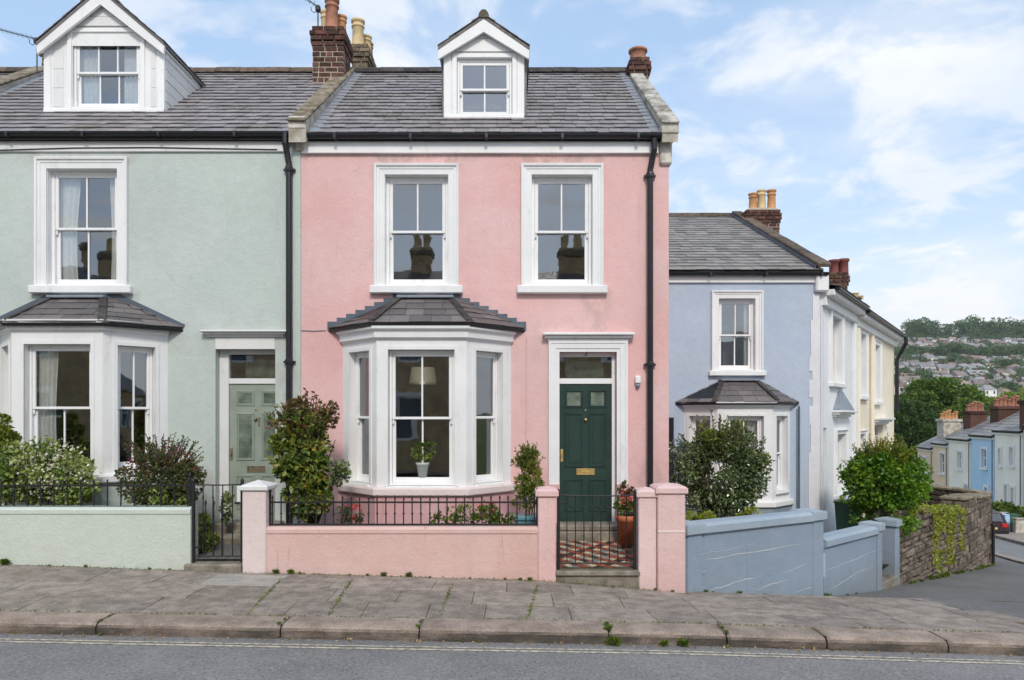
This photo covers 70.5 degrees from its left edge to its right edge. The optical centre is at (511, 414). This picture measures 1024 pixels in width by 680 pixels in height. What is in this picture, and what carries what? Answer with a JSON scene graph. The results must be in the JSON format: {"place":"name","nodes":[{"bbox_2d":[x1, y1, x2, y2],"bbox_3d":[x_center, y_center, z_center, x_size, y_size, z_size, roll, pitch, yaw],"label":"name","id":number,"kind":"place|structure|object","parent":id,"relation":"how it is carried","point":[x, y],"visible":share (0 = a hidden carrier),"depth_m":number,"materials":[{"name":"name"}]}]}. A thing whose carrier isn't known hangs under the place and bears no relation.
{"place":"outdoors","nodes":[
{"label":"outdoors","id":0,"kind":"place"},
{"bbox_2d":[0,67,29,76],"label":"house","id":1,"kind":"structure","parent":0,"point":[4,71],"depth_m":13.67,"materials":[{"name":"stone"}]},
{"bbox_2d":[197,545,239,558],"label":"mint path","id":2,"kind":"structure","parent":0,"point":[227,549],"depth_m":9.49,"materials":[{"name":"stone"}]},
{"bbox_2d":[198,490,235,559],"bbox_3d":[-4.075,1.499,9.774,0.460,0.883,1.122,0,0,0],"label":"garden plant","id":3,"kind":"object","parent":2,"relation":"on","point":[227,496],"visible":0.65,"depth_m":9.64,"materials":[{"name":"green plant"}]},
{"bbox_2d":[264,387,352,523],"bbox_3d":[-2.763,0.649,9.698,1.159,2.037,0.827,0,0,17],"label":"shrub","id":4,"kind":"object","parent":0,"point":[301,466],"visible":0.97,"depth_m":9.61,"materials":[{"name":"green plant"}]},
{"bbox_2d":[336,504,364,523],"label":"garden plant","id":5,"kind":"object","parent":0,"point":[355,517],"visible":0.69,"depth_m":9.29,"materials":[{"name":"green plant"}]},
{"bbox_2d":[428,506,458,523],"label":"garden plant","id":6,"kind":"object","parent":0,"point":[443,518],"visible":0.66,"depth_m":9.25,"materials":[{"name":"green plant"}]},
{"bbox_2d":[453,503,480,523],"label":"garden plant","id":7,"kind":"object","parent":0,"point":[460,511],"visible":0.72,"depth_m":9.27,"materials":[{"name":"green plant"}]},
{"bbox_2d":[474,503,500,523],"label":"garden plant","id":8,"kind":"object","parent":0,"point":[487,507],"visible":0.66,"depth_m":9.25,"materials":[{"name":"green plant"}]},
{"bbox_2d":[485,506,515,523],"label":"garden plant","id":9,"kind":"object","parent":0,"point":[504,520],"visible":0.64,"depth_m":9.24,"materials":[{"name":"green plant"}]},
{"bbox_2d":[0,564,1023,639],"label":"pavement","id":10,"kind":"structure","parent":0,"point":[40,588],"depth_m":7.80,"materials":[{"name":"stone"}]},
{"bbox_2d":[0,505,197,569],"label":"garden wall","id":11,"kind":"structure","parent":10,"relation":"on","point":[140,537],"depth_m":8.90,"materials":[{"name":"paint"}]},
{"bbox_2d":[0,472,191,506],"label":"railing","id":12,"kind":"object","parent":11,"relation":"on","point":[107,485],"visible":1,"depth_m":8.99,"materials":[{"name":"black metal"}]},
{"bbox_2d":[184,560,241,572],"bbox_3d":[-3.660,1.962,8.995,0.697,0.277,0.310,0,0,0],"label":"gate step","id":13,"kind":"object","parent":10,"relation":"on","point":[228,566],"visible":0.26,"depth_m":8.84,"materials":[{"name":"stone"}]},
{"bbox_2d":[191,478,244,562],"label":"gate","id":14,"kind":"structure","parent":13,"relation":"on","point":[193,484],"depth_m":8.95,"materials":[{"name":"black metal"}]},
{"bbox_2d":[239,480,558,581],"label":"garden wall","id":15,"kind":"structure","parent":10,"relation":"on","point":[523,552],"depth_m":8.90,"materials":[{"name":"pink paint"}]},
{"bbox_2d":[269,488,537,525],"bbox_3d":[-1.347,1.144,9.000,3.358,0.490,0.038,0,0,0],"label":"railing","id":16,"kind":"object","parent":15,"relation":"on","point":[395,502],"visible":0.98,"depth_m":8.99,"materials":[{"name":"black metal"}]},
{"bbox_2d":[0,563,1018,632],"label":"moss","id":17,"kind":"object","parent":10,"relation":"on","point":[349,583],"visible":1,"depth_m":7.51,"materials":[{"name":"green plant"}]},
{"bbox_2d":[0,611,1023,655],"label":"kerb","id":18,"kind":"structure","parent":10,"relation":"on","point":[505,631],"depth_m":6.69,"materials":[{"name":"stone"}]},
{"bbox_2d":[556,569,639,588],"bbox_3d":[1.050,2.155,9.002,1.031,0.491,0.315,0,0,0],"label":"gate step","id":19,"kind":"object","parent":10,"relation":"on","point":[627,578],"visible":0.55,"depth_m":8.88,"materials":[{"name":"stone"}]},
{"bbox_2d":[557,489,636,569],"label":"gate","id":20,"kind":"structure","parent":19,"relation":"on","point":[634,513],"depth_m":8.95,"materials":[{"name":"black metal"}]},
{"bbox_2d":[633,483,687,592],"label":"gate pier","id":21,"kind":"structure","parent":10,"relation":"on","point":[661,536],"depth_m":8.85,"materials":[{"name":"paint"}]},
{"bbox_2d":[0,633,1023,679],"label":"road","id":22,"kind":"structure","parent":0,"point":[44,661],"depth_m":6.14,"materials":[{"name":"asphalt"}]},
{"bbox_2d":[0,641,1023,664],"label":"double yellow line","id":23,"kind":"object","parent":22,"relation":"on","point":[509,650],"visible":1,"depth_m":6.43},
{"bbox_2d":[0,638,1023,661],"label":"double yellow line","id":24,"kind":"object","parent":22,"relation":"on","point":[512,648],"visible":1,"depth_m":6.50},
{"bbox_2d":[11,632,1022,659],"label":"fallen leaves","id":25,"kind":"object","parent":22,"relation":"on","point":[419,641],"visible":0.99,"depth_m":6.62,"materials":[{"name":"brown plant"}]},
{"bbox_2d":[605,635,621,645],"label":"weed","id":26,"kind":"object","parent":22,"relation":"on","point":[612,640],"visible":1,"depth_m":6.63,"materials":[{"name":"green plant"}]},
{"bbox_2d":[0,0,1023,336],"label":"sky","id":27,"kind":"structure","parent":0,"point":[888,135],"materials":[{"name":"blue"}]},
{"bbox_2d":[510,440,545,523],"bbox_3d":[0.216,0.989,9.764,0.511,1.315,0.559,0,0,0],"label":"potted plant","id":28,"kind":"object","parent":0,"point":[526,462],"visible":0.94,"depth_m":9.67,"materials":[{"name":"green plant"}]},
{"bbox_2d":[556,541,632,568],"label":"tiled path","id":29,"kind":"structure","parent":0,"point":[596,551],"depth_m":9.63,"materials":[{"name":"multicoloured tile"}]},
{"bbox_2d":[612,480,633,546],"bbox_3d":[1.582,1.357,10.137,0.354,0.932,0.360,0,0,43],"label":"potted plant","id":30,"kind":"object","parent":29,"relation":"on","point":[622,521],"visible":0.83,"depth_m":10.04,"materials":[{"name":"orange plant"}]},
{"bbox_2d":[841,556,1023,618],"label":"asphalt footway","id":31,"kind":"structure","parent":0,"point":[1000,580],"depth_m":12.43,"materials":[{"name":"asphalt"}]},
{"bbox_2d":[991,523,995,562],"bbox_3d":[12.710,3.506,19.150,0.102,1.303,0.102,0,0,-23],"label":"post","id":32,"kind":"object","parent":31,"relation":"on","point":[993,525],"visible":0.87,"depth_m":19.12,"materials":[{"name":"black metal"}]},
{"bbox_2d":[995,538,1023,560],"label":"side road","id":33,"kind":"structure","parent":0,"point":[1008,548],"depth_m":30.52,"materials":[{"name":"asphalt"}]},
{"bbox_2d":[992,509,1008,533],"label":"parked car","id":34,"kind":"object","parent":33,"relation":"on","point":[1000,523],"visible":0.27,"depth_m":41.05,"materials":[{"name":"paint"}]},
{"bbox_2d":[995,535,1023,545],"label":"kerb","id":35,"kind":"structure","parent":33,"relation":"on","point":[1010,540],"depth_m":35.82,"materials":[{"name":"stone"}]},
{"bbox_2d":[995,532,1023,541],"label":"pavement","id":36,"kind":"structure","parent":0,"point":[1017,536],"depth_m":39.28,"materials":[{"name":"concrete"}]},
{"bbox_2d":[992,499,1021,516],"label":"hedge","id":37,"kind":"object","parent":36,"relation":"on","point":[1010,505],"visible":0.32,"depth_m":45.74,"materials":[{"name":"green plant"}]},
{"bbox_3d":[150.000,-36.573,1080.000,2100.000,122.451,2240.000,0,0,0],"label":"terrain","id":38,"kind":"structure","parent":0,"visible":0},
{"bbox_2d":[0,0,376,559],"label":"house","id":39,"kind":"structure","parent":38,"relation":"on","point":[186,323],"depth_m":10.66,"materials":[{"name":"green paint"}]},
{"bbox_2d":[0,28,37,71],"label":"television aerial","id":40,"kind":"object","parent":39,"relation":"attached to","point":[22,35],"visible":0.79,"depth_m":13.26,"materials":[{"name":"black metal"}]},
{"bbox_2d":[39,351,58,455],"bbox_3d":[-6.558,-0.069,10.260,0.277,1.771,0.040,0,0,0],"label":"curtain","id":41,"kind":"object","parent":39,"relation":"hanging from","point":[48,367],"visible":0.67,"depth_m":10.26,"materials":[{"name":"white fabric"}]},
{"bbox_2d":[60,179,80,279],"bbox_3d":[-6.675,-2.611,10.875,0.410,2.013,0.032,0,0,0],"label":"curtain","id":42,"kind":"object","parent":39,"relation":"hanging from","point":[69,198],"visible":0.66,"depth_m":10.88,"materials":[{"name":"white fabric"}]},
{"bbox_2d":[28,156,133,293],"bbox_3d":[-6.311,-2.779,10.715,1.492,2.000,0.310,0,0,0],"label":"window","id":43,"kind":"structure","parent":39,"relation":"in","point":[48,170],"depth_m":10.63,"materials":[{"name":"white paint"}]},
{"bbox_2d":[81,46,100,103],"bbox_3d":[-6.752,-5.433,11.610,0.332,1.137,0.028,0,0,0],"label":"curtain","id":44,"kind":"object","parent":39,"relation":"hanging from","point":[90,84],"visible":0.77,"depth_m":11.61,"materials":[{"name":"white fabric"}]},
{"bbox_2d":[110,179,115,279],"bbox_3d":[-5.888,-2.611,10.875,0.290,2.013,0.032,0,0,0],"label":"curtain","id":45,"kind":"object","parent":39,"relation":"hanging from","point":[112,197],"visible":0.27,"depth_m":10.87,"materials":[{"name":"white fabric"}]},
{"bbox_2d":[124,46,137,103],"bbox_3d":[-6.041,-5.433,11.610,0.332,1.137,0.028,0,0,0],"label":"curtain","id":46,"kind":"object","parent":39,"relation":"hanging from","point":[130,82],"visible":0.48,"depth_m":11.61,"materials":[{"name":"white fabric"}]},
{"bbox_2d":[0,147,276,149],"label":"cable","id":47,"kind":"object","parent":39,"relation":"attached to","point":[137,147],"visible":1,"depth_m":10.61,"materials":[{"name":"black metal"}]},
{"bbox_2d":[230,384,274,518],"bbox_3d":[-3.818,0.552,10.814,0.793,2.029,0.091,0,0,0],"label":"door","id":48,"kind":"structure","parent":39,"relation":"in","point":[249,452],"depth_m":10.81,"materials":[{"name":"green paint"}]},
{"bbox_2d":[301,9,679,540],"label":"house","id":49,"kind":"structure","parent":38,"relation":"on","point":[481,203],"depth_m":10.66,"materials":[{"name":"pink paint"}]},
{"bbox_2d":[369,163,462,293],"bbox_3d":[-1.401,-2.731,10.715,1.360,1.904,0.310,0,0,0],"label":"window","id":50,"kind":"structure","parent":49,"relation":"in","point":[446,175],"depth_m":10.63,"materials":[{"name":"white paint"}]},
{"bbox_2d":[409,367,436,385],"bbox_3d":[-1.271,-0.789,10.350,0.400,0.722,0.400,0,0,0],"label":"pendant lamp","id":51,"kind":"object","parent":49,"relation":"hanging from","point":[429,376],"visible":0.94,"depth_m":10.20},
{"bbox_2d":[411,439,436,476],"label":"potted plant","id":52,"kind":"object","parent":49,"relation":"on","point":[417,448],"visible":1,"depth_m":10.18,"materials":[{"name":"green plant"}]},
{"bbox_2d":[526,336,526,444],"bbox_3d":[0.210,-0.305,10.651,0.021,1.713,0.013,0,0,0],"label":"cable","id":53,"kind":"object","parent":49,"relation":"attached to","point":[526,390],"visible":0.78,"depth_m":10.64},
{"bbox_2d":[517,163,607,293],"bbox_3d":[0.735,-2.731,10.715,1.323,1.904,0.310,0,0,0],"label":"window","id":54,"kind":"structure","parent":49,"relation":"in","point":[591,175],"depth_m":10.63,"materials":[{"name":"white paint"}]},
{"bbox_2d":[559,384,610,521],"bbox_3d":[1.093,0.569,10.780,0.773,2.059,0.091,0,0,0],"label":"door","id":55,"kind":"structure","parent":49,"relation":"in","point":[584,409],"depth_m":10.78,"materials":[{"name":"green wood"}]},
{"bbox_2d":[669,189,830,520],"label":"house","id":56,"kind":"structure","parent":38,"relation":"on","point":[764,269],"depth_m":14.50,"materials":[{"name":"blue paint"}]},
{"bbox_2d":[708,290,766,375],"bbox_3d":[4.495,-1.630,14.555,1.130,1.700,0.310,0,0,0],"label":"window","id":57,"kind":"structure","parent":56,"relation":"in","point":[754,299],"depth_m":14.47,"materials":[{"name":"white paint"}]},
{"bbox_2d":[744,304,747,364],"bbox_3d":[4.795,-1.510,14.715,0.190,1.640,0.032,0,0,0],"label":"curtain","id":58,"kind":"object","parent":56,"relation":"hanging from","point":[745,332],"visible":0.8,"depth_m":14.71,"materials":[{"name":"white fabric"}]},
{"bbox_2d":[747,421,756,448],"bbox_3d":[4.760,0.758,14.230,0.280,1.477,0.040,0,0,0],"label":"curtain","id":59,"kind":"object","parent":56,"relation":"hanging from","point":[750,423],"visible":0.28,"depth_m":14.23,"materials":[{"name":"white fabric"}]},
{"bbox_2d":[685,508,902,595],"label":"garden wall","id":60,"kind":"structure","parent":38,"relation":"on","point":[794,552],"depth_m":10.10,"materials":[{"name":"blue paint"}]},
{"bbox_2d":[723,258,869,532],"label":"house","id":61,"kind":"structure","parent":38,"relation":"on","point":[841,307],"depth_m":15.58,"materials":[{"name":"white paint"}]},
{"bbox_2d":[829,310,846,388],"bbox_3d":[6.957,-1.422,15.741,0.330,1.659,1.355,0,0,35],"label":"window","id":62,"kind":"structure","parent":61,"relation":"in","point":[836,321],"depth_m":16.13,"materials":[{"name":"white paint"}]},
{"bbox_2d":[834,429,848,499],"bbox_3d":[7.223,1.070,16.138,0.310,1.498,1.327,0,0,35],"label":"door","id":63,"kind":"structure","parent":61,"relation":"in","point":[841,437],"depth_m":16.53,"materials":[{"name":"white paint"}]},
{"bbox_2d":[852,292,907,517],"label":"house","id":64,"kind":"structure","parent":38,"relation":"on","point":[878,337],"depth_m":19.61,"materials":[{"name":"white paint"}]},
{"bbox_2d":[860,430,867,450],"bbox_3d":[8.719,1.016,18.276,0.302,1.276,1.107,0,0,35],"label":"window","id":65,"kind":"structure","parent":64,"relation":"in","point":[863,433],"depth_m":18.60,"materials":[{"name":"white paint"}]},
{"bbox_2d":[860,328,869,399],"bbox_3d":[8.790,-1.278,18.352,0.330,1.796,1.165,0,0,35],"label":"window","id":66,"kind":"structure","parent":64,"relation":"in","point":[864,335],"depth_m":18.66,"materials":[{"name":"white paint"}]},
{"bbox_2d":[874,338,883,404],"bbox_3d":[10.056,-1.173,20.156,0.330,1.797,1.254,0,0,35],"label":"window","id":67,"kind":"structure","parent":64,"relation":"in","point":[877,344],"depth_m":20.51,"materials":[{"name":"white paint"}]},
{"bbox_2d":[882,574,897,589],"bbox_3d":[6.405,3.130,12.810,0.530,0.540,0.820,0,0,45],"label":"gate step","id":68,"kind":"object","parent":38,"relation":"on","point":[889,581],"visible":0.22,"depth_m":12.68,"materials":[{"name":"stone"}]},
{"bbox_2d":[900,322,926,336],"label":"tree","id":69,"kind":"object","parent":38,"relation":"on","point":[911,332],"visible":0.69,"depth_m":744.72,"materials":[{"name":"green plant"}]},
{"bbox_2d":[894,398,939,456],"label":"tree","id":70,"kind":"object","parent":38,"relation":"on","point":[915,423],"visible":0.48,"depth_m":85.49,"materials":[{"name":"green plant"}]},
{"bbox_2d":[872,505,964,583],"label":"stone wall","id":71,"kind":"structure","parent":38,"relation":"on","point":[916,557],"depth_m":14.31,"materials":[{"name":"stone"}]},
{"bbox_2d":[930,508,942,566],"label":"ivy","id":72,"kind":"object","parent":71,"relation":"attached to","point":[938,523],"visible":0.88,"depth_m":14.85,"materials":[{"name":"green plant"}]},
{"bbox_2d":[913,503,964,514],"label":"ivy","id":73,"kind":"object","parent":71,"relation":"attached to","point":[933,507],"visible":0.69,"depth_m":14.91,"materials":[{"name":"green plant"}]},
{"bbox_2d":[939,509,949,532],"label":"ivy","id":74,"kind":"object","parent":71,"relation":"attached to","point":[944,518],"visible":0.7,"depth_m":15.29,"materials":[{"name":"green plant"}]},
{"bbox_2d":[945,507,958,564],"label":"ivy","id":75,"kind":"object","parent":71,"relation":"attached to","point":[952,526],"visible":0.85,"depth_m":15.75,"materials":[{"name":"green plant"}]},
{"bbox_2d":[957,507,967,550],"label":"ivy","id":76,"kind":"object","parent":71,"relation":"attached to","point":[962,529],"visible":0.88,"depth_m":16.50,"materials":[{"name":"green plant"}]},
{"bbox_2d":[909,361,935,367],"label":"hillside house","id":77,"kind":"structure","parent":38,"relation":"on","point":[925,364],"depth_m":465.11,"materials":[{"name":"white brick"}]},
{"bbox_2d":[905,318,943,335],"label":"tree","id":78,"kind":"object","parent":38,"relation":"on","point":[925,325],"visible":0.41,"depth_m":743.15,"materials":[{"name":"green plant"}]},
{"bbox_2d":[916,422,962,483],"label":"terraced house","id":79,"kind":"structure","parent":38,"relation":"on","point":[925,450],"depth_m":66.80,"materials":[{"name":"white paint"}]},
{"bbox_2d":[921,323,957,336],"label":"tree","id":80,"kind":"object","parent":38,"relation":"on","point":[947,328],"visible":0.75,"depth_m":725.66,"materials":[{"name":"green plant"}]},
{"bbox_2d":[903,376,989,423],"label":"tree","id":81,"kind":"object","parent":38,"relation":"on","point":[941,394],"visible":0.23,"depth_m":89.24,"materials":[{"name":"green plant"}]},
{"bbox_2d":[912,484,991,562],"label":"stone wall","id":82,"kind":"structure","parent":38,"relation":"on","point":[938,491],"depth_m":20.54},
{"bbox_2d":[930,410,988,485],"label":"terraced house","id":83,"kind":"structure","parent":38,"relation":"on","point":[948,423],"depth_m":64.07,"materials":[{"name":"white paint"}]},
{"bbox_2d":[938,451,945,475],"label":"window","id":84,"kind":"structure","parent":83,"relation":"in","point":[943,453],"depth_m":63.04,"materials":[{"name":"white paint"}]},
{"bbox_2d":[940,493,991,570],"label":"stone wall","id":85,"kind":"structure","parent":38,"relation":"on","point":[978,542],"depth_m":17.77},
{"bbox_2d":[950,318,982,335],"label":"tree","id":86,"kind":"object","parent":38,"relation":"on","point":[964,328],"visible":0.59,"depth_m":727.80,"materials":[{"name":"green plant"}]},
{"bbox_2d":[945,401,989,488],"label":"terraced house","id":87,"kind":"structure","parent":38,"relation":"on","point":[975,417],"depth_m":59.73,"materials":[{"name":"white paint"}]},
{"bbox_2d":[955,450,962,471],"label":"window","id":88,"kind":"structure","parent":87,"relation":"in","point":[960,451],"depth_m":59.08,"materials":[{"name":"white paint"}]},
{"bbox_2d":[961,317,987,334],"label":"tree","id":89,"kind":"object","parent":38,"relation":"on","point":[977,324],"visible":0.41,"depth_m":737.28,"materials":[{"name":"green plant"}]},
{"bbox_2d":[971,378,999,387],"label":"hillside house","id":90,"kind":"structure","parent":38,"relation":"on","point":[979,382],"depth_m":394.02,"materials":[{"name":"grey brick"}]},
{"bbox_2d":[980,383,996,397],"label":"hillside house","id":91,"kind":"structure","parent":38,"relation":"on","point":[989,389],"depth_m":370.80,"materials":[{"name":"white paint"}]},
{"bbox_2d":[968,395,1019,501],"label":"terraced house","id":92,"kind":"structure","parent":38,"relation":"on","point":[1003,409],"depth_m":55.14,"materials":[{"name":"blue paint"}]},
{"bbox_2d":[979,446,987,469],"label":"window","id":93,"kind":"structure","parent":92,"relation":"in","point":[985,448],"depth_m":54.36,"materials":[{"name":"white paint"}]},
{"bbox_2d":[984,346,1007,357],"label":"tree","id":94,"kind":"object","parent":38,"relation":"on","point":[1000,348],"visible":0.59,"depth_m":540.58,"materials":[{"name":"green plant"}]},
{"bbox_2d":[981,325,1011,338],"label":"tree","id":95,"kind":"object","parent":38,"relation":"on","point":[987,330],"visible":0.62,"depth_m":725.91,"materials":[{"name":"green plant"}]},
{"bbox_2d":[989,367,1012,375],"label":"hillside house","id":96,"kind":"structure","parent":38,"relation":"on","point":[998,370],"depth_m":442.26,"materials":[{"name":"grey brick"}]},
{"bbox_2d":[984,319,1018,337],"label":"tree","id":97,"kind":"object","parent":38,"relation":"on","point":[999,323],"visible":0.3,"depth_m":731.77,"materials":[{"name":"green plant"}]},
{"bbox_2d":[987,390,1022,405],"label":"tree","id":98,"kind":"object","parent":38,"relation":"on","point":[1007,393],"visible":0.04,"depth_m":115.64,"materials":[{"name":"green plant"}]},
{"bbox_2d":[991,417,1022,505],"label":"terraced house","id":99,"kind":"structure","parent":38,"relation":"on","point":[1008,461],"depth_m":50.04,"materials":[{"name":"white paint"}]},
{"bbox_2d":[1006,445,1014,467],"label":"window","id":100,"kind":"structure","parent":99,"relation":"in","point":[1012,446],"depth_m":49.75,"materials":[{"name":"white paint"}]},
{"bbox_2d":[1002,379,1022,392],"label":"tree","id":101,"kind":"object","parent":38,"relation":"on","point":[1012,383],"visible":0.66,"depth_m":373.32,"materials":[{"name":"green plant"}]},
{"bbox_2d":[1004,343,1023,354],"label":"tree","id":102,"kind":"object","parent":38,"relation":"on","point":[1016,352],"visible":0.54,"depth_m":541.70,"materials":[{"name":"green plant"}]},
{"bbox_2d":[1011,517,1023,532],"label":"garden wall","id":103,"kind":"structure","parent":38,"relation":"on","point":[1018,524],"depth_m":42.00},
{"bbox_2d":[1017,392,1023,506],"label":"terraced house","id":104,"kind":"structure","parent":38,"relation":"on","point":[1021,413],"depth_m":47.84,"materials":[{"name":"white paint"}]},
{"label":"blue garden","id":105,"kind":"structure","parent":0,"visible":0},
{"bbox_2d":[669,439,693,507],"bbox_3d":[2.885,1.341,12.398,0.670,1.920,0.797,0,0,13],"label":"shrub","id":106,"kind":"object","parent":105,"relation":"on","point":[672,456],"visible":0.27,"depth_m":12.36,"materials":[{"name":"green plant"}]},
{"bbox_2d":[669,409,774,517],"bbox_3d":[3.330,1.125,11.642,1.799,2.464,1.382,0,0,0],"label":"shrub","id":107,"kind":"object","parent":105,"relation":"on","point":[726,445],"visible":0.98,"depth_m":11.40,"materials":[{"name":"green plant"}]},
{"bbox_2d":[685,506,761,520],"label":"garden plant","id":108,"kind":"object","parent":105,"relation":"on","point":[707,514],"visible":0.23,"depth_m":10.32,"materials":[{"name":"green plant"}]},
{"bbox_2d":[833,499,861,529],"bbox_3d":[6.589,2.088,14.204,0.510,0.819,0.477,0,0,35],"label":"wheelie bin","id":109,"kind":"object","parent":105,"relation":"on","point":[842,516],"visible":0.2,"depth_m":14.07,"materials":[{"name":"green plastic"}]},
{"bbox_2d":[836,433,934,536],"bbox_3d":[6.979,1.666,13.608,1.735,2.682,1.608,0,0,0],"label":"bush","id":110,"kind":"object","parent":105,"relation":"on","point":[868,470],"visible":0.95,"depth_m":13.24,"materials":[{"name":"green plant"}]},
{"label":"mint garden","id":111,"kind":"structure","parent":0,"visible":0},
{"bbox_2d":[0,413,102,504],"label":"shrub","id":112,"kind":"object","parent":111,"relation":"on","point":[61,469],"visible":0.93,"depth_m":9.38,"materials":[{"name":"green plant"}]},
{"bbox_2d":[113,432,206,504],"bbox_3d":[-4.623,0.915,9.527,1.147,1.380,0.809,0,0,0],"label":"shrub","id":113,"kind":"object","parent":111,"relation":"on","point":[164,465],"visible":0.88,"depth_m":9.42,"materials":[{"name":"green plant"}]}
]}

